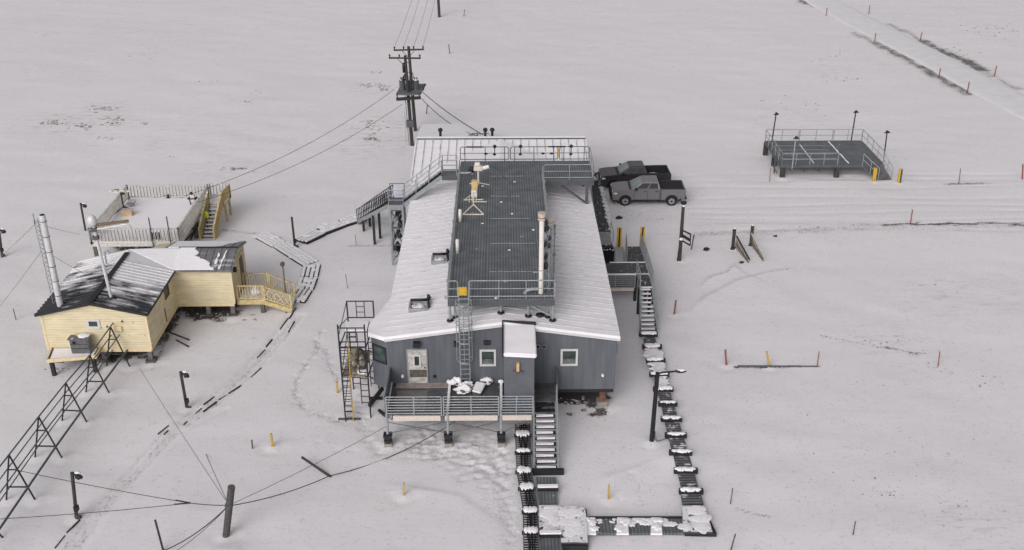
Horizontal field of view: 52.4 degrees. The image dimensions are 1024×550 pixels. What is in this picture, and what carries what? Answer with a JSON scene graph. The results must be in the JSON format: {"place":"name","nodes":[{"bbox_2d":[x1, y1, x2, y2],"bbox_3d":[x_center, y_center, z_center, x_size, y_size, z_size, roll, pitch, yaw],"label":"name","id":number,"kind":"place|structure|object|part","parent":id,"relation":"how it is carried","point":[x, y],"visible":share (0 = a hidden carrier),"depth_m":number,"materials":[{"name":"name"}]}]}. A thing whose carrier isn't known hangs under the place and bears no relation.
{"place":"outdoors","nodes":[
{"label":"outdoors","id":0,"kind":"place"},
{"bbox_2d":[187,192,197,204],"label":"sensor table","id":1,"kind":"object","parent":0,"point":[192,197],"visible":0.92,"depth_m":78.78,"materials":[{"name":"white metal"}]},
{"bbox_2d":[0,0,1023,549],"bbox_3d":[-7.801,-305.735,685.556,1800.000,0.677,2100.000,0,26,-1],"label":"snow ground","id":2,"kind":"structure","parent":0,"point":[650,82],"depth_m":72.74,"materials":[{"name":"white snow"}]},
{"bbox_2d":[0,228,5,256],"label":"lamp pole","id":3,"kind":"object","parent":2,"relation":"on","point":[1,248],"visible":0.98,"depth_m":74.06,"materials":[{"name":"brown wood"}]},
{"bbox_2d":[0,323,130,537],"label":"pipe rack","id":4,"kind":"object","parent":2,"relation":"on","point":[63,410],"visible":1,"depth_m":53.40,"materials":[{"name":"black metal"}]},
{"bbox_2d":[46,347,101,375],"bbox_3d":[-25.501,5.111,60.560,2.972,1.280,1.405,0,26,-1],"label":"equipment shelf","id":5,"kind":"object","parent":2,"relation":"on","point":[60,354],"visible":0.9,"depth_m":60.11,"materials":[{"name":"brown wood"}]},
{"bbox_2d":[67,333,92,352],"bbox_3d":[-24.948,3.956,60.297,1.249,1.062,0.781,0,26,-1],"label":"equipment cabinet","id":6,"kind":"object","parent":5,"relation":"on","point":[81,343],"visible":0.99,"depth_m":60.06,"materials":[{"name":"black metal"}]},
{"bbox_2d":[70,471,82,519],"bbox_3d":[-20.144,10.370,48.316,0.860,2.994,0.280,1,26,2],"label":"lamp pole","id":7,"kind":"object","parent":2,"relation":"on","point":[78,476],"visible":0.98,"depth_m":48.14,"materials":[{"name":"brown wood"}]},
{"bbox_2d":[80,202,86,230],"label":"lamp pole","id":8,"kind":"object","parent":2,"relation":"on","point":[84,206],"visible":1,"depth_m":77.96,"materials":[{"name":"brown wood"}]},
{"bbox_2d":[34,241,246,363],"bbox_3d":[-22.453,0.996,64.587,10.039,5.254,9.911,0,26,-1],"label":"yellow hut","id":9,"kind":"object","parent":2,"relation":"on","point":[153,288],"visible":0.94,"depth_m":63.08,"materials":[{"name":"yellow wood"}]},
{"bbox_2d":[32,213,55,303],"bbox_3d":[-26.553,0.221,59.834,0.342,8.197,0.272,0,26,-1],"label":"lattice mast","id":10,"kind":"object","parent":9,"relation":"on","point":[44,257],"visible":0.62,"depth_m":59.10,"materials":[{"name":"metal"}]},
{"bbox_2d":[39,214,62,306],"bbox_3d":[-26.076,0.438,59.432,0.498,8.458,0.380,0,26,-1],"label":"ventilation stack","id":11,"kind":"object","parent":9,"relation":"on","point":[51,262],"visible":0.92,"depth_m":58.68,"materials":[{"name":"metal"}]},
{"bbox_2d":[85,319,100,328],"bbox_3d":[-24.257,2.832,60.226,0.784,0.606,0.085,0,26,-1],"label":"window","id":12,"kind":"structure","parent":9,"relation":"in","point":[91,323],"depth_m":60.24,"materials":[{"name":"white glass"}]},
{"bbox_2d":[87,215,131,299],"bbox_3d":[-22.581,-0.914,59.281,2.388,5.453,0.600,0,26,-1],"label":"sampling mast","id":13,"kind":"object","parent":9,"relation":"attached to","point":[93,224],"visible":1,"depth_m":58.38,"materials":[{"name":"white metal"}]},
{"bbox_2d":[164,285,169,299],"bbox_3d":[-21.200,0.979,63.838,0.047,0.850,0.850,0,26,-1],"label":"window","id":14,"kind":"structure","parent":9,"relation":"in","point":[166,292],"depth_m":63.84,"materials":[{"name":"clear glass"}]},
{"bbox_2d":[237,250,245,288],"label":"door","id":15,"kind":"structure","parent":9,"relation":"in","point":[240,260],"depth_m":67.57,"materials":[{"name":"brown wood"}]},
{"bbox_2d":[88,184,211,256],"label":"observation deck","id":16,"kind":"structure","parent":2,"relation":"on","point":[182,215],"depth_m":76.33,"materials":[{"name":"brown wood"}]},
{"bbox_2d":[108,189,131,212],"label":"wind tripod","id":17,"kind":"object","parent":16,"relation":"on","point":[122,192],"visible":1,"depth_m":77.01,"materials":[{"name":"white metal"}]},
{"bbox_2d":[120,208,133,215],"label":"storage box","id":18,"kind":"object","parent":16,"relation":"on","point":[126,211],"visible":1,"depth_m":77.07,"materials":[{"name":"beige wood"}]},
{"bbox_2d":[186,90,392,195],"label":"wire","id":19,"kind":"object","parent":16,"relation":"attached to","point":[291,152],"visible":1,"depth_m":85.14,"materials":[{"name":"black metal"}]},
{"bbox_2d":[148,217,153,246],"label":"fence post","id":20,"kind":"object","parent":2,"relation":"on","point":[151,231],"visible":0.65,"depth_m":72.51,"materials":[{"name":"metal"}]},
{"bbox_2d":[154,519,163,549],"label":"leaning stick","id":21,"kind":"object","parent":2,"relation":"on","point":[158,532],"visible":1,"depth_m":46.42,"materials":[{"name":"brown wood"}]},
{"bbox_2d":[166,216,171,243],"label":"fence post","id":22,"kind":"object","parent":2,"relation":"on","point":[168,230],"visible":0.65,"depth_m":72.45,"materials":[{"name":"metal"}]},
{"bbox_2d":[166,331,189,339],"bbox_3d":[-20.546,3.728,64.008,1.585,0.422,0.100,9,28,17],"label":"fallen timber","id":23,"kind":"object","parent":2,"relation":"on","point":[177,335],"visible":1,"depth_m":63.97,"materials":[{"name":"brown wood"}]},
{"bbox_2d":[179,370,191,407],"bbox_3d":[-17.636,6.409,56.513,0.549,2.758,0.312,0,26,-1],"label":"lamp pole","id":24,"kind":"object","parent":2,"relation":"on","point":[185,374],"visible":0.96,"depth_m":56.29,"materials":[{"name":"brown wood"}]},
{"bbox_2d":[55,231,320,547],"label":"boardwalk","id":25,"kind":"structure","parent":2,"relation":"on","point":[305,261],"depth_m":72.29,"materials":[{"name":"grey wood"}]},
{"bbox_2d":[198,183,231,239],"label":"deck stairs","id":26,"kind":"structure","parent":2,"relation":"on","point":[221,202],"depth_m":78.66,"materials":[{"name":"yellow wood"}]},
{"bbox_2d":[223,484,234,537],"bbox_3d":[-12.835,10.843,47.080,1.009,3.290,0.346,4,27,9],"label":"anchor post","id":27,"kind":"object","parent":2,"relation":"on","point":[228,508],"visible":0.93,"depth_m":46.80,"materials":[{"name":"brown wood"}]},
{"bbox_2d":[140,369,225,500],"bbox_3d":[-17.118,7.884,53.440,0.024,1.481,16.560,-16,30,-28],"label":"wire","id":28,"kind":"object","parent":27,"relation":"attached to","point":[185,439],"visible":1,"depth_m":52.39,"materials":[{"name":"metal"}]},
{"bbox_2d":[165,509,224,549],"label":"wire","id":29,"kind":"object","parent":27,"relation":"attached to","point":[196,532],"visible":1,"depth_m":46.78,"materials":[{"name":"black metal"}]},
{"bbox_2d":[178,512,222,549],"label":"wire","id":30,"kind":"object","parent":27,"relation":"attached to","point":[200,532],"visible":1,"depth_m":46.49,"materials":[{"name":"black metal"}]},
{"bbox_2d":[191,503,224,505],"bbox_3d":[-13.861,10.492,47.638,2.624,0.992,0.036,15,30,27],"label":"wire","id":31,"kind":"object","parent":27,"relation":"attached to","point":[208,504],"visible":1,"depth_m":47.75,"materials":[{"name":"black metal"}]},
{"bbox_2d":[174,500,190,504],"bbox_3d":[-15.359,10.593,48.535,0.774,0.094,0.366,0,26,-1],"label":"turnbuckle","id":32,"kind":"object","parent":31,"relation":"attached to","point":[185,502],"visible":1,"depth_m":48.43,"materials":[{"name":"black metal"}]},
{"bbox_2d":[2,504,173,518],"bbox_3d":[-19.517,10.937,48.160,9.109,0.330,0.029,-2,27,-5],"label":"wire","id":33,"kind":"object","parent":32,"relation":"attached to","point":[88,512],"visible":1,"depth_m":48.18,"materials":[{"name":"black metal"}]},
{"bbox_2d":[19,470,174,500],"bbox_3d":[-19.697,10.108,49.825,9.874,0.330,0.029,8,28,15],"label":"wire","id":34,"kind":"object","parent":32,"relation":"attached to","point":[100,487],"visible":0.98,"depth_m":49.83,"materials":[{"name":"black metal"}]},
{"bbox_2d":[206,455,225,498],"bbox_3d":[-14.262,9.759,50.178,0.029,1.938,7.225,-12,29,-22],"label":"wire","id":35,"kind":"object","parent":27,"relation":"attached to","point":[216,477],"visible":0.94,"depth_m":50.32,"materials":[{"name":"metal"}]},
{"bbox_2d":[233,475,329,505],"bbox_3d":[-10.787,10.154,49.156,0.040,1.746,5.616,20,33,34],"label":"wire","id":36,"kind":"object","parent":27,"relation":"attached to","point":[282,493],"visible":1,"depth_m":49.09,"materials":[{"name":"black metal"}]},
{"bbox_2d":[233,427,384,503],"bbox_3d":[-9.494,9.025,50.135,0.024,0.786,9.376,21,33,36],"label":"wire","id":37,"kind":"object","parent":27,"relation":"attached to","point":[308,467],"visible":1,"depth_m":49.86,"materials":[{"name":"metal"}]},
{"bbox_2d":[235,262,295,312],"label":"hut porch","id":38,"kind":"object","parent":2,"relation":"on","point":[263,295],"visible":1,"depth_m":66.70,"materials":[{"name":"yellow wood"}]},
{"bbox_2d":[270,433,273,446],"bbox_3d":[-12.419,8.623,53.805,0.102,1.003,0.084,0,26,-1],"label":"marker stake","id":39,"kind":"object","parent":2,"relation":"on","point":[271,439],"visible":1,"depth_m":53.71,"materials":[{"name":"yellow wood"}]},
{"bbox_2d":[291,217,298,247],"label":"lamp pole","id":40,"kind":"object","parent":2,"relation":"on","point":[294,239],"visible":0.91,"depth_m":75.33,"materials":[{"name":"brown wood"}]},
{"bbox_2d":[301,456,331,477],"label":"leaning beam","id":41,"kind":"structure","parent":2,"relation":"on","point":[315,466],"depth_m":52.06,"materials":[{"name":"brown wood"}]},
{"bbox_2d":[295,213,366,244],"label":"boardwalk","id":42,"kind":"structure","parent":2,"relation":"on","point":[317,233],"depth_m":78.14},
{"bbox_2d":[339,341,353,421],"bbox_3d":[-8.763,5.680,55.147,0.476,4.873,0.326,0,26,-1],"label":"ladder","id":43,"kind":"object","parent":2,"relation":"on","point":[346,380],"visible":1,"depth_m":55.10,"materials":[{"name":"black metal"}]},
{"bbox_2d":[337,301,382,419],"bbox_3d":[-8.293,4.657,56.207,2.210,5.955,2.930,0,26,-1],"label":"scaffold","id":44,"kind":"object","parent":2,"relation":"on","point":[359,356],"visible":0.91,"depth_m":55.84,"materials":[{"name":"black metal"}]},
{"bbox_2d":[368,387,384,416],"bbox_3d":[-7.390,6.978,56.886,1.005,0.645,2.350,-5,27,-10],"label":"timber edge","id":45,"kind":"object","parent":2,"relation":"on","point":[376,396],"visible":0.71,"depth_m":57.24,"materials":[{"name":"black wood"}]},
{"bbox_2d":[356,155,457,264],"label":"roof staircase","id":46,"kind":"structure","parent":2,"relation":"on","point":[397,205],"depth_m":71.82,"materials":[{"name":"metal"}]},
{"bbox_2d":[389,46,425,145],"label":"power pole","id":47,"kind":"object","parent":2,"relation":"on","point":[411,87],"visible":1,"depth_m":93.85,"materials":[{"name":"brown wood"}]},
{"bbox_2d":[200,105,400,201],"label":"wire","id":48,"kind":"object","parent":47,"relation":"attached to","point":[300,162],"visible":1,"depth_m":84.72,"materials":[{"name":"black metal"}]},
{"bbox_2d":[437,0,440,16],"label":"utility pole","id":49,"kind":"object","parent":2,"relation":"on","point":[438,8],"depth_m":142.27,"materials":[{"name":"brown wood"}]},
{"bbox_2d":[383,366,557,447],"bbox_3d":[-2.137,7.013,54.678,9.031,3.296,3.115,0,26,-1],"label":"front porch","id":50,"kind":"object","parent":2,"relation":"on","point":[423,401],"visible":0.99,"depth_m":53.65,"materials":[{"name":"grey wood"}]},
{"bbox_2d":[330,421,454,475],"bbox_3d":[-5.639,8.656,53.264,8.046,1.139,0.040,-16,31,-29],"label":"wire","id":51,"kind":"object","parent":50,"relation":"attached to","point":[392,455],"visible":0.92,"depth_m":53.24,"materials":[{"name":"black metal"}]},
{"bbox_2d":[451,376,462,386],"bbox_3d":[-2.959,5.638,55.594,0.812,0.551,0.679,0,26,-1],"label":"snow covered sack","id":52,"kind":"object","parent":50,"relation":"on","point":[455,381],"visible":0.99,"depth_m":55.40,"materials":[{"name":"white snow"}]},
{"bbox_2d":[453,383,471,394],"bbox_3d":[-2.598,6.005,54.794,0.954,0.614,0.678,-12,29,-23],"label":"snow covered sack","id":53,"kind":"object","parent":50,"relation":"on","point":[464,389],"visible":1,"depth_m":54.67,"materials":[{"name":"white snow"}]},
{"bbox_2d":[460,380,473,388],"bbox_3d":[-2.360,5.795,55.295,0.938,0.470,0.711,-16,31,-29],"label":"snow covered sack","id":54,"kind":"object","parent":50,"relation":"on","point":[470,384],"visible":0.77,"depth_m":55.14,"materials":[{"name":"white snow"}]},
{"bbox_2d":[472,382,485,395],"bbox_3d":[-1.770,6.082,55.014,0.553,0.509,0.861,8,28,16],"label":"snow covered board","id":55,"kind":"object","parent":50,"relation":"on","point":[478,389],"visible":0.96,"depth_m":54.84,"materials":[{"name":"white snow"}]},
{"bbox_2d":[480,377,493,384],"bbox_3d":[-1.319,5.618,55.720,0.747,0.477,0.738,22,34,37],"label":"snow covered sack","id":56,"kind":"object","parent":50,"relation":"on","point":[487,380],"visible":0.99,"depth_m":55.51,"materials":[{"name":"white snow"}]},
{"bbox_2d":[368,123,620,408],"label":"research building","id":57,"kind":"structure","parent":2,"relation":"on","point":[415,335],"depth_m":56.44,"materials":[{"name":"grey metal"}]},
{"bbox_2d":[372,343,386,364],"bbox_3d":[-7.043,4.211,55.314,0.938,1.030,0.047,17,31,31],"label":"window","id":58,"kind":"structure","parent":57,"relation":"in","point":[379,352],"depth_m":55.32,"materials":[{"name":"black glass"}]},
{"bbox_2d":[406,348,428,382],"bbox_3d":[-5.023,4.851,55.238,1.106,2.110,0.135,0,26,-1],"label":"door","id":59,"kind":"structure","parent":57,"relation":"in","point":[417,359],"depth_m":55.21,"materials":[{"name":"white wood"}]},
{"bbox_2d":[422,99,476,135],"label":"wire","id":60,"kind":"object","parent":57,"relation":"attached to","point":[443,118],"visible":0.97,"depth_m":89.27,"materials":[{"name":"black metal"}]},
{"bbox_2d":[423,92,482,134],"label":"wire","id":61,"kind":"object","parent":57,"relation":"attached to","point":[451,114],"visible":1,"depth_m":86.88,"materials":[{"name":"black metal"}]},
{"bbox_2d":[480,349,495,365],"bbox_3d":[-1.280,4.387,55.079,0.862,0.992,0.085,0,26,-1],"label":"window","id":62,"kind":"structure","parent":57,"relation":"in","point":[487,356],"depth_m":55.09,"materials":[{"name":"white glass"}]},
{"bbox_2d":[444,144,593,322],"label":"roof platform","id":63,"kind":"structure","parent":57,"relation":"on","point":[494,261],"depth_m":62.03,"materials":[{"name":"metal"}]},
{"bbox_2d":[456,239,458,253],"bbox_3d":[-3.099,-1.645,59.049,0.200,0.860,0.200,0,26,-1],"label":"sample tube","id":64,"kind":"object","parent":63,"relation":"on","point":[457,246],"visible":1,"depth_m":58.96,"materials":[{"name":"plastic"}]},
{"bbox_2d":[458,209,461,221],"bbox_3d":[-3.147,-3.622,63.074,0.200,0.810,0.200,0,26,-1],"label":"sample tube","id":65,"kind":"object","parent":63,"relation":"on","point":[460,214],"visible":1,"depth_m":63.00,"materials":[{"name":"plastic"}]},
{"bbox_2d":[463,192,483,214],"bbox_3d":[-2.389,-4.401,64.256,1.338,1.150,0.932,0,26,-1],"label":"tripod stand","id":66,"kind":"object","parent":63,"relation":"on","point":[471,206],"visible":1,"depth_m":64.27,"materials":[{"name":"white metal"}]},
{"bbox_2d":[464,179,486,202],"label":"sampler box","id":67,"kind":"object","parent":63,"relation":"on","point":[474,185],"visible":0.98,"depth_m":65.79,"materials":[{"name":"plastic"}]},
{"bbox_2d":[467,162,488,184],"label":"weather tripod","id":68,"kind":"object","parent":63,"relation":"on","point":[477,167],"visible":0.91,"depth_m":67.64,"materials":[{"name":"metal"}]},
{"bbox_2d":[523,211,545,293],"bbox_3d":[1.124,-1.007,53.809,1.218,4.800,0.430,0,26,-1],"label":"exhaust stack","id":69,"kind":"object","parent":63,"relation":"on","point":[541,216],"visible":0.85,"depth_m":53.61,"materials":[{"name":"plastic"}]},
{"bbox_2d":[533,218,557,290],"bbox_3d":[1.697,-1.029,54.102,1.301,4.177,0.369,-5,27,-10],"label":"lattice mast","id":70,"kind":"object","parent":63,"relation":"on","point":[546,238],"visible":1,"depth_m":53.97,"materials":[{"name":"black metal"}]},
{"bbox_2d":[547,217,553,287],"bbox_3d":[1.986,-1.154,54.527,0.351,4.007,0.360,0,26,-1],"label":"flue","id":71,"kind":"object","parent":63,"relation":"on","point":[551,219],"visible":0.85,"depth_m":54.33,"materials":[{"name":"grey metal"}]},
{"bbox_2d":[553,224,555,287],"bbox_3d":[2.200,-0.196,54.494,0.194,5.360,0.172,0,26,-1],"label":"antenna","id":72,"kind":"object","parent":57,"relation":"on","point":[554,233],"visible":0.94,"depth_m":54.02,"materials":[{"name":"metal"}]},
{"bbox_2d":[560,349,577,365],"bbox_3d":[3.031,4.368,55.119,0.918,1.006,0.085,0,26,-1],"label":"window","id":73,"kind":"structure","parent":57,"relation":"in","point":[569,357],"depth_m":55.15,"materials":[{"name":"white glass"}]},
{"bbox_2d":[514,423,538,549],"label":"cable tray","id":74,"kind":"object","parent":2,"relation":"on","point":[529,510],"visible":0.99,"depth_m":50.29,"materials":[{"name":"metal"}]},
{"bbox_2d":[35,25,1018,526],"bbox_3d":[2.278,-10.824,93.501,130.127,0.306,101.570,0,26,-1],"label":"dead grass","id":75,"kind":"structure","parent":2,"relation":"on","point":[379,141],"depth_m":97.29,"materials":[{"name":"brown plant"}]},
{"bbox_2d":[532,385,563,474],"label":"front stairs","id":76,"kind":"structure","parent":2,"relation":"on","point":[547,470],"depth_m":52.62,"materials":[{"name":"black metal"}]},
{"bbox_2d":[592,180,612,232],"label":"walkway","id":77,"kind":"structure","parent":2,"relation":"on","point":[602,216],"depth_m":81.60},
{"bbox_2d":[601,244,613,262],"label":"barrel stack","id":78,"kind":"object","parent":2,"relation":"on","point":[608,251],"visible":0.84,"depth_m":73.17,"materials":[{"name":"black metal"}]},
{"bbox_2d":[616,227,621,246],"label":"bollard","id":79,"kind":"object","parent":2,"relation":"on","point":[619,235],"visible":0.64,"depth_m":75.19,"materials":[{"name":"yellow metal"}]},
{"bbox_2d":[536,331,716,549],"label":"grated walkway","id":80,"kind":"structure","parent":2,"relation":"on","point":[567,527],"depth_m":48.48,"materials":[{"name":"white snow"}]},
{"bbox_2d":[605,233,658,331],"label":"side porch","id":81,"kind":"object","parent":2,"relation":"on","point":[623,275],"visible":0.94,"depth_m":67.79,"materials":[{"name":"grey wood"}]},
{"bbox_2d":[596,161,670,187],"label":"pickup truck","id":82,"kind":"object","parent":2,"relation":"on","point":[625,171],"visible":0.61,"depth_m":85.42,"materials":[{"name":"paint"}]},
{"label":"side window","id":83,"kind":"part","parent":82,"relation":"part of","materials":[{"name":"black glass"}]},
{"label":"side window","id":84,"kind":"part","parent":82,"relation":"part of","materials":[{"name":"black glass"}]},
{"bbox_2d":[639,227,644,245],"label":"bollard","id":85,"kind":"object","parent":2,"relation":"on","point":[642,230],"visible":0.48,"depth_m":75.25,"materials":[{"name":"yellow metal"}]},
{"bbox_2d":[609,175,686,205],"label":"pickup truck","id":86,"kind":"object","parent":2,"relation":"on","point":[651,188],"visible":1,"depth_m":82.47,"materials":[{"name":"grey paint"}]},
{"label":"side window","id":87,"kind":"part","parent":86,"relation":"part of","materials":[{"name":"grey glass"}]},
{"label":"side window","id":88,"kind":"part","parent":86,"relation":"part of","materials":[{"name":"grey glass"}]},
{"bbox_2d":[649,369,685,441],"bbox_3d":[7.929,6.889,53.157,1.633,4.867,0.306,0,26,-1],"label":"street lamp","id":89,"kind":"object","parent":2,"relation":"on","point":[654,410],"visible":0.96,"depth_m":52.81,"materials":[{"name":"black metal"}]},
{"bbox_2d":[677,201,690,260],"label":"service pole","id":90,"kind":"object","parent":2,"relation":"on","point":[681,240],"visible":1,"depth_m":72.83,"materials":[{"name":"brown wood"}]},
{"bbox_2d":[724,349,726,364],"bbox_3d":[12.548,4.943,60.984,0.304,1.290,0.091,0,26,-1],"label":"marker stake","id":91,"kind":"object","parent":2,"relation":"on","point":[725,351],"visible":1,"depth_m":60.85,"materials":[{"name":"grey wood"}]},
{"bbox_2d":[730,227,749,262],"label":"buried handrail","id":92,"kind":"object","parent":2,"relation":"on","point":[733,245],"visible":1,"depth_m":74.96,"materials":[{"name":"brown wood"}]},
{"bbox_2d":[748,224,764,260],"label":"buried handrail","id":93,"kind":"object","parent":2,"relation":"on","point":[751,244],"visible":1,"depth_m":75.35,"materials":[{"name":"brown wood"}]},
{"bbox_2d":[737,365,817,366],"bbox_3d":[15.566,5.346,60.961,4.675,0.100,0.100,0,26,1],"label":"buried pipe","id":94,"kind":"object","parent":2,"relation":"on","point":[773,366],"visible":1,"depth_m":60.94,"materials":[{"name":"metal"}]},
{"bbox_2d":[763,129,892,180],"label":"equipment pad","id":95,"kind":"object","parent":2,"relation":"on","point":[836,155],"visible":0.98,"depth_m":89.77,"materials":[{"name":"metal"}]},
{"bbox_2d":[771,112,778,142],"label":"lamp pole","id":96,"kind":"object","parent":95,"relation":"on","point":[776,114],"visible":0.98,"depth_m":91.99,"materials":[{"name":"black metal"}]},
{"bbox_2d":[791,136,798,168],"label":"lamp pole","id":97,"kind":"object","parent":95,"relation":"attached to","point":[796,137],"visible":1,"depth_m":85.96,"materials":[{"name":"grey metal"}]},
{"bbox_2d":[851,110,858,139],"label":"lamp pole","id":98,"kind":"object","parent":95,"relation":"attached to","point":[856,111],"visible":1,"depth_m":92.45,"materials":[{"name":"black metal"}]},
{"bbox_2d":[883,130,889,158],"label":"lamp pole","id":99,"kind":"object","parent":95,"relation":"attached to","point":[887,132],"visible":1,"depth_m":87.34,"materials":[{"name":"black metal"}]},
{"bbox_2d":[872,167,876,181],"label":"bollard","id":100,"kind":"object","parent":2,"relation":"on","point":[874,174],"visible":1,"depth_m":87.08,"materials":[{"name":"yellow metal"}]},
{"bbox_2d":[897,168,902,182],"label":"bollard","id":101,"kind":"object","parent":2,"relation":"on","point":[900,175],"visible":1,"depth_m":86.90,"materials":[{"name":"yellow metal"}]},
{"bbox_2d":[599,221,613,244],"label":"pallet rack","id":102,"kind":"object","parent":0,"point":[605,237],"visible":0.67,"depth_m":76.15,"materials":[{"name":"metal"}]},
{"bbox_2d":[804,0,1023,119],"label":"snow road","id":103,"kind":"structure","parent":0,"point":[997,93],"depth_m":123.38,"materials":[{"name":"white snow"}]}
]}

